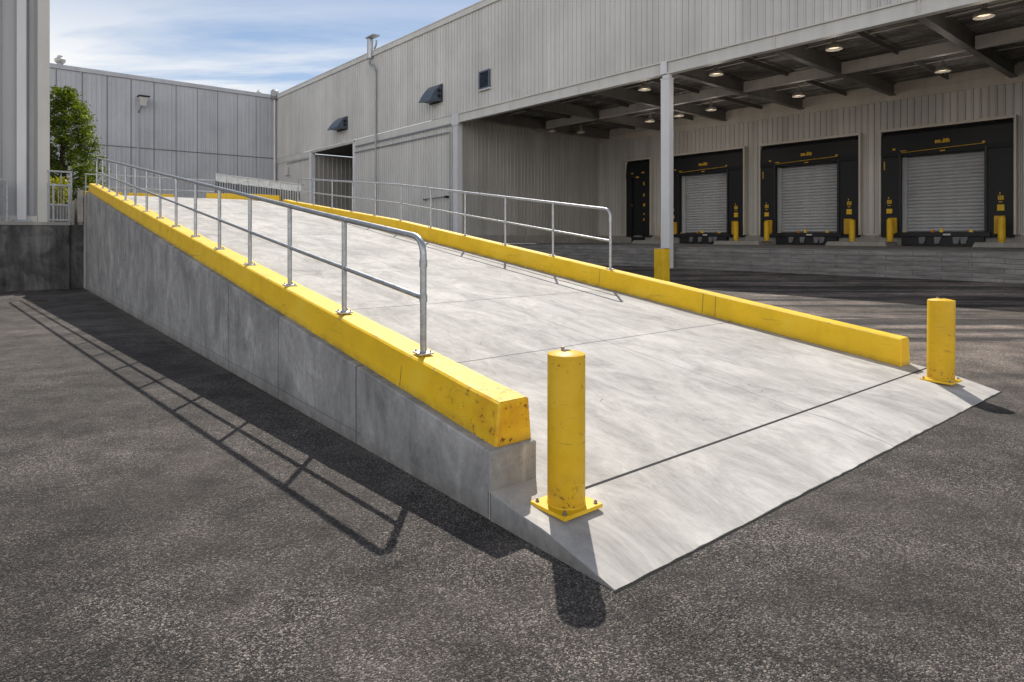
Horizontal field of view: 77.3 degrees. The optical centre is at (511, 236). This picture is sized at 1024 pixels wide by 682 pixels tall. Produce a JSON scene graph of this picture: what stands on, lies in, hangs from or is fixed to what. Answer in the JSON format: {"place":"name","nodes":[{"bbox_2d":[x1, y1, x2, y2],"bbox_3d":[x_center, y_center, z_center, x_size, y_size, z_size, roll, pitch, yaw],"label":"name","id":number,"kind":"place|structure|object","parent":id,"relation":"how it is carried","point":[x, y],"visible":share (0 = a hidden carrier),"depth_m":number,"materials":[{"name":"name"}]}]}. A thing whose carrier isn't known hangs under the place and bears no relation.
{"place":"outdoors","nodes":[
{"label":"outdoors","id":0,"kind":"place"},
{"bbox_2d":[50,63,286,197],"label":"warehouse","id":1,"kind":"structure","parent":0,"point":[194,131],"depth_m":73.77,"materials":[{"name":"grey metal"}]},
{"bbox_2d":[54,55,65,64],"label":"roof vent","id":2,"kind":"object","parent":1,"relation":"on","point":[59,59],"visible":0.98,"depth_m":66.84,"materials":[{"name":"metal"}]},
{"bbox_2d":[137,95,149,192],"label":"flood light","id":3,"kind":"object","parent":1,"relation":"attached to","point":[143,100],"visible":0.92,"depth_m":70.98,"materials":[{"name":"black metal"}]},
{"bbox_2d":[50,0,480,156],"label":"sky","id":4,"kind":"structure","parent":0,"point":[264,46],"materials":[{"name":"blue"}]},
{"bbox_2d":[0,243,1023,681],"bbox_3d":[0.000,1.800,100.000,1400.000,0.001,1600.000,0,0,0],"label":"ground","id":5,"kind":"structure","parent":0,"point":[172,509],"depth_m":3.64,"materials":[{"name":"grey asphalt"}]},
{"bbox_2d":[0,222,83,291],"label":"retaining wall","id":6,"kind":"structure","parent":5,"relation":"on","point":[41,255],"depth_m":21.45,"materials":[{"name":"concrete"}]},
{"bbox_2d":[0,179,8,221],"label":"railing","id":7,"kind":"object","parent":6,"relation":"on","point":[6,198],"visible":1,"depth_m":21.01,"materials":[{"name":"metal"}]},
{"bbox_2d":[47,183,69,221],"bbox_3d":[-15.527,-1.153,21.923,0.640,1.335,0.075,0,0,-39],"label":"railing","id":8,"kind":"object","parent":6,"relation":"on","point":[57,205],"visible":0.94,"depth_m":21.90,"materials":[{"name":"metal"}]},
{"bbox_2d":[71,190,999,590],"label":"concrete ramp","id":9,"kind":"structure","parent":5,"relation":"on","point":[701,430],"depth_m":6.77,"materials":[{"name":"grey concrete"}]},
{"bbox_2d":[84,191,173,196],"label":"yellow kerb","id":10,"kind":"structure","parent":9,"relation":"on","point":[144,194],"depth_m":25.97,"materials":[{"name":"paint"}]},
{"bbox_2d":[84,173,215,197],"bbox_3d":[-15.039,-1.948,26.936,4.950,1.092,0.048,0,0,-39],"label":"landing railing","id":11,"kind":"object","parent":9,"relation":"on","point":[153,189],"visible":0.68,"depth_m":26.90,"materials":[{"name":"metal"}]},
{"bbox_2d":[206,193,280,201],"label":"yellow kerb","id":12,"kind":"structure","parent":9,"relation":"on","point":[234,196],"depth_m":24.85,"materials":[{"name":"paint"}]},
{"bbox_2d":[215,173,303,201],"bbox_3d":[-10.227,-1.970,25.956,3.449,1.160,0.482,0,0,-3],"label":"sheet barrier","id":13,"kind":"object","parent":9,"relation":"on","point":[256,182],"visible":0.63,"depth_m":25.83,"materials":[{"name":"metal"}]},
{"bbox_2d":[88,183,530,446],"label":"yellow kerb","id":14,"kind":"structure","parent":9,"relation":"on","point":[491,412],"depth_m":5.55,"materials":[{"name":"paint"}]},
{"bbox_2d":[96,157,433,355],"bbox_3d":[-7.206,-0.835,13.108,0.132,3.541,20.756,0,0,-39],"label":"handrail","id":15,"kind":"object","parent":14,"relation":"on","point":[422,298],"visible":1,"depth_m":7.36,"materials":[{"name":"metal"}]},
{"bbox_2d":[530,346,602,521],"bbox_3d":[0.335,1.177,3.954,0.324,0.977,0.310,0,0,-39],"label":"steel bollard","id":16,"kind":"object","parent":9,"relation":"on","point":[565,499],"visible":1,"depth_m":3.85,"materials":[{"name":"yellow metal"}]},
{"bbox_2d":[283,199,909,366],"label":"yellow kerb","id":17,"kind":"structure","parent":9,"relation":"on","point":[885,347],"depth_m":10.49,"materials":[{"name":"paint"}]},
{"bbox_2d":[296,178,614,269],"bbox_3d":[-3.134,-0.788,18.113,0.132,2.819,15.906,0,0,-39],"label":"handrail","id":18,"kind":"object","parent":17,"relation":"on","point":[609,240],"visible":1,"depth_m":15.21,"materials":[{"name":"metal"}]},
{"bbox_2d":[920,297,961,384],"bbox_3d":[5.016,1.200,7.483,0.340,0.977,0.330,1,-1,-39],"label":"steel bollard","id":19,"kind":"object","parent":9,"relation":"on","point":[941,324],"visible":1,"depth_m":7.37,"materials":[{"name":"yellow metal"}]},
{"bbox_2d":[276,0,1023,268],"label":"warehouse","id":20,"kind":"structure","parent":5,"relation":"on","point":[564,69],"depth_m":47.05,"materials":[{"name":"paint"}]},
{"bbox_2d":[270,89,278,194],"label":"downpipe","id":21,"kind":"object","parent":20,"relation":"attached to","point":[274,92],"visible":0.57,"depth_m":80.70,"materials":[{"name":"metal"}]},
{"bbox_2d":[285,158,308,175],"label":"conduit pipe","id":22,"kind":"object","parent":20,"relation":"attached to","point":[291,162],"visible":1,"depth_m":77.56,"materials":[{"name":"metal"}]},
{"bbox_2d":[327,116,347,131],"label":"exhaust hood","id":23,"kind":"object","parent":20,"relation":"attached to","point":[340,124],"visible":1,"depth_m":65.96,"materials":[{"name":"black metal"}]},
{"bbox_2d":[365,34,379,214],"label":"roof exhaust","id":24,"kind":"object","parent":20,"relation":"attached to","point":[370,38],"visible":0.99,"depth_m":61.08,"materials":[{"name":"metal"}]},
{"bbox_2d":[355,132,449,230],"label":"door frame","id":25,"kind":"object","parent":20,"relation":"attached to","point":[422,138],"visible":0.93,"depth_m":52.63,"materials":[{"name":"metal"}]},
{"bbox_2d":[355,124,451,146],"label":"conduit pipe","id":26,"kind":"object","parent":20,"relation":"attached to","point":[406,134],"visible":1,"depth_m":56.91,"materials":[{"name":"metal"}]},
{"bbox_2d":[419,84,442,104],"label":"exhaust hood","id":27,"kind":"object","parent":20,"relation":"attached to","point":[432,95],"visible":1,"depth_m":52.79,"materials":[{"name":"black metal"}]},
{"bbox_2d":[423,196,448,199],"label":"door handle bar","id":28,"kind":"object","parent":20,"relation":"attached to","point":[437,197],"depth_m":52.91,"materials":[{"name":"black metal"}]},
{"bbox_2d":[477,69,491,91],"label":"window","id":29,"kind":"structure","parent":20,"relation":"attached to","point":[484,80],"depth_m":48.37,"materials":[{"name":"glass"}]},
{"bbox_2d":[576,123,584,133],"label":"pendant lamp","id":30,"kind":"object","parent":20,"relation":"hanging from","point":[580,131],"visible":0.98,"depth_m":56.87,"materials":[{"name":"black"}]},
{"bbox_2d":[625,157,653,241],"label":"dock door","id":31,"kind":"structure","parent":20,"relation":"attached to","point":[639,196],"depth_m":58.15,"materials":[{"name":"black rubber"}]},
{"bbox_2d":[632,178,641,234],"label":"door leaf","id":32,"kind":"structure","parent":31,"relation":"in","point":[636,183],"depth_m":58.40,"materials":[{"name":"black metal"}]},
{"bbox_2d":[638,81,650,90],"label":"pendant lamp","id":33,"kind":"object","parent":20,"relation":"hanging from","point":[644,86],"visible":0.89,"depth_m":40.08,"materials":[{"name":"black metal"}]},
{"bbox_2d":[645,112,654,121],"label":"pendant lamp","id":34,"kind":"object","parent":20,"relation":"hanging from","point":[649,119],"visible":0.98,"depth_m":51.17,"materials":[{"name":"black"}]},
{"bbox_2d":[674,112,683,116],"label":"pendant lamp","id":35,"kind":"object","parent":20,"relation":"hanging from","point":[678,114],"visible":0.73,"depth_m":48.84,"materials":[{"name":"black metal"}]},
{"bbox_2d":[673,146,747,243],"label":"dock door","id":36,"kind":"structure","parent":20,"relation":"attached to","point":[710,196],"depth_m":53.05,"materials":[{"name":"black metal"}]},
{"bbox_2d":[705,102,716,110],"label":"pendant lamp","id":37,"kind":"object","parent":20,"relation":"hanging from","point":[710,107],"visible":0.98,"depth_m":46.53,"materials":[{"name":"black metal"}]},
{"bbox_2d":[709,65,723,76],"bbox_3d":[11.636,-9.700,36.454,0.800,1.000,0.800,0,0,-40],"label":"pendant lamp","id":38,"kind":"object","parent":20,"relation":"hanging from","point":[715,71],"visible":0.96,"depth_m":36.35,"materials":[{"name":"black metal"}]},
{"bbox_2d":[792,83,804,97],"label":"pendant lamp","id":39,"kind":"object","parent":20,"relation":"hanging from","point":[797,93],"visible":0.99,"depth_m":41.96,"materials":[{"name":"black metal"}]},
{"bbox_2d":[759,133,862,244],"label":"dock door","id":40,"kind":"structure","parent":20,"relation":"attached to","point":[810,191],"depth_m":46.68,"materials":[{"name":"black metal"}]},
{"bbox_2d":[825,37,842,51],"bbox_3d":[15.852,-9.700,31.506,0.800,1.000,0.800,0,0,-40],"label":"pendant lamp","id":41,"kind":"object","parent":20,"relation":"hanging from","point":[833,45],"visible":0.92,"depth_m":31.43,"materials":[{"name":"black metal"}]},
{"bbox_2d":[934,56,950,72],"bbox_3d":[24.065,-9.700,35.745,0.800,1.000,0.800,0,0,-40],"label":"pendant lamp","id":42,"kind":"object","parent":20,"relation":"hanging from","point":[942,68],"visible":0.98,"depth_m":35.66,"materials":[{"name":"black metal"}]},
{"bbox_2d":[879,114,1017,245],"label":"dock door","id":43,"kind":"structure","parent":20,"relation":"attached to","point":[955,183],"depth_m":40.12,"materials":[{"name":"black rubber"}]},
{"bbox_2d":[972,3,995,19],"bbox_3d":[19.808,-9.700,26.863,0.800,1.000,0.800,0,0,-40],"label":"pendant lamp","id":44,"kind":"object","parent":20,"relation":"hanging from","point":[984,12],"visible":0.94,"depth_m":26.78,"materials":[{"name":"black metal"}]},
{"bbox_2d":[654,248,669,281],"bbox_3d":[5.620,1.170,24.000,0.440,1.460,0.440,0,0,-40],"label":"steel bollard","id":45,"kind":"object","parent":5,"relation":"on","point":[661,263],"visible":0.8,"depth_m":23.84,"materials":[{"name":"yellow metal"}]},
{"bbox_2d":[509,243,1023,282],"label":"stone wall","id":46,"kind":"structure","parent":5,"relation":"on","point":[994,264],"depth_m":30.66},
{"bbox_2d":[632,240,674,243],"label":"concrete pad","id":47,"kind":"object","parent":46,"relation":"on","point":[646,241],"visible":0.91,"depth_m":55.29,"materials":[{"name":"grey concrete"}]},
{"bbox_2d":[714,241,772,244],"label":"concrete pad","id":48,"kind":"object","parent":46,"relation":"on","point":[746,242],"visible":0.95,"depth_m":48.45,"materials":[{"name":"grey concrete"}]},
{"bbox_2d":[733,221,738,240],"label":"guard post","id":49,"kind":"object","parent":48,"relation":"on","point":[735,230],"visible":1,"depth_m":49.38,"materials":[{"name":"yellow metal"}]},
{"bbox_2d":[764,221,768,240],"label":"guard post","id":50,"kind":"object","parent":48,"relation":"on","point":[766,230],"visible":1,"depth_m":47.44,"materials":[{"name":"yellow metal"}]},
{"bbox_2d":[825,241,897,245],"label":"concrete pad","id":51,"kind":"object","parent":46,"relation":"on","point":[848,243],"visible":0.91,"depth_m":42.21,"materials":[{"name":"grey concrete"}]},
{"bbox_2d":[849,219,854,241],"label":"guard post","id":52,"kind":"object","parent":51,"relation":"on","point":[851,230],"visible":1,"depth_m":42.87,"materials":[{"name":"yellow metal"}]},
{"bbox_2d":[887,218,892,241],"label":"guard post","id":53,"kind":"object","parent":51,"relation":"on","point":[889,229],"visible":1,"depth_m":41.11,"materials":[{"name":"yellow metal"}]},
{"bbox_2d":[972,242,1023,247],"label":"concrete pad","id":54,"kind":"object","parent":46,"relation":"on","point":[1002,244],"visible":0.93,"depth_m":36.35,"materials":[{"name":"grey concrete"}]},
{"bbox_2d":[998,216,1005,241],"bbox_3d":[28.157,-0.400,36.801,0.380,1.500,0.380,0,0,-40],"label":"guard post","id":55,"kind":"object","parent":54,"relation":"on","point":[1001,228],"visible":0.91,"depth_m":36.66,"materials":[{"name":"yellow metal"}]},
{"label":"upper yard","id":56,"kind":"structure","parent":0,"visible":0},
{"bbox_2d":[0,0,49,221],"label":"side building","id":57,"kind":"structure","parent":56,"relation":"on","point":[37,89],"depth_m":21.85,"materials":[{"name":"grey metal"}]},
{"bbox_2d":[13,0,30,221],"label":"downpipe","id":58,"kind":"object","parent":57,"relation":"attached to","point":[21,110],"visible":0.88,"depth_m":21.58,"materials":[{"name":"metal"}]},
{"bbox_2d":[50,206,67,221],"bbox_3d":[-17.872,-0.785,23.482,2.700,0.670,1.200,0,0,-39],"label":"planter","id":59,"kind":"object","parent":56,"relation":"on","point":[55,212],"visible":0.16,"depth_m":23.63,"materials":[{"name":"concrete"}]},
{"bbox_2d":[50,175,69,203],"bbox_3d":[-17.848,-1.664,23.502,2.694,1.334,1.133,0,0,-39],"label":"hedge","id":60,"kind":"object","parent":59,"relation":"in","point":[65,182],"visible":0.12,"depth_m":23.92,"materials":[{"name":"green plant"}]},
{"bbox_2d":[47,170,71,222],"bbox_3d":[-15.715,-1.367,22.234,0.720,1.825,0.075,0,0,-39],"label":"gate frame","id":61,"kind":"object","parent":56,"relation":"on","point":[61,172],"visible":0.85,"depth_m":22.27,"materials":[{"name":"metal"}]},
{"bbox_2d":[50,85,113,203],"bbox_3d":[-20.591,-3.598,29.434,3.978,6.703,3.795,0,0,-2],"label":"broadleaf tree","id":62,"kind":"object","parent":56,"relation":"on","point":[64,100],"visible":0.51,"depth_m":29.09,"materials":[{"name":"green plant"}]}
]}

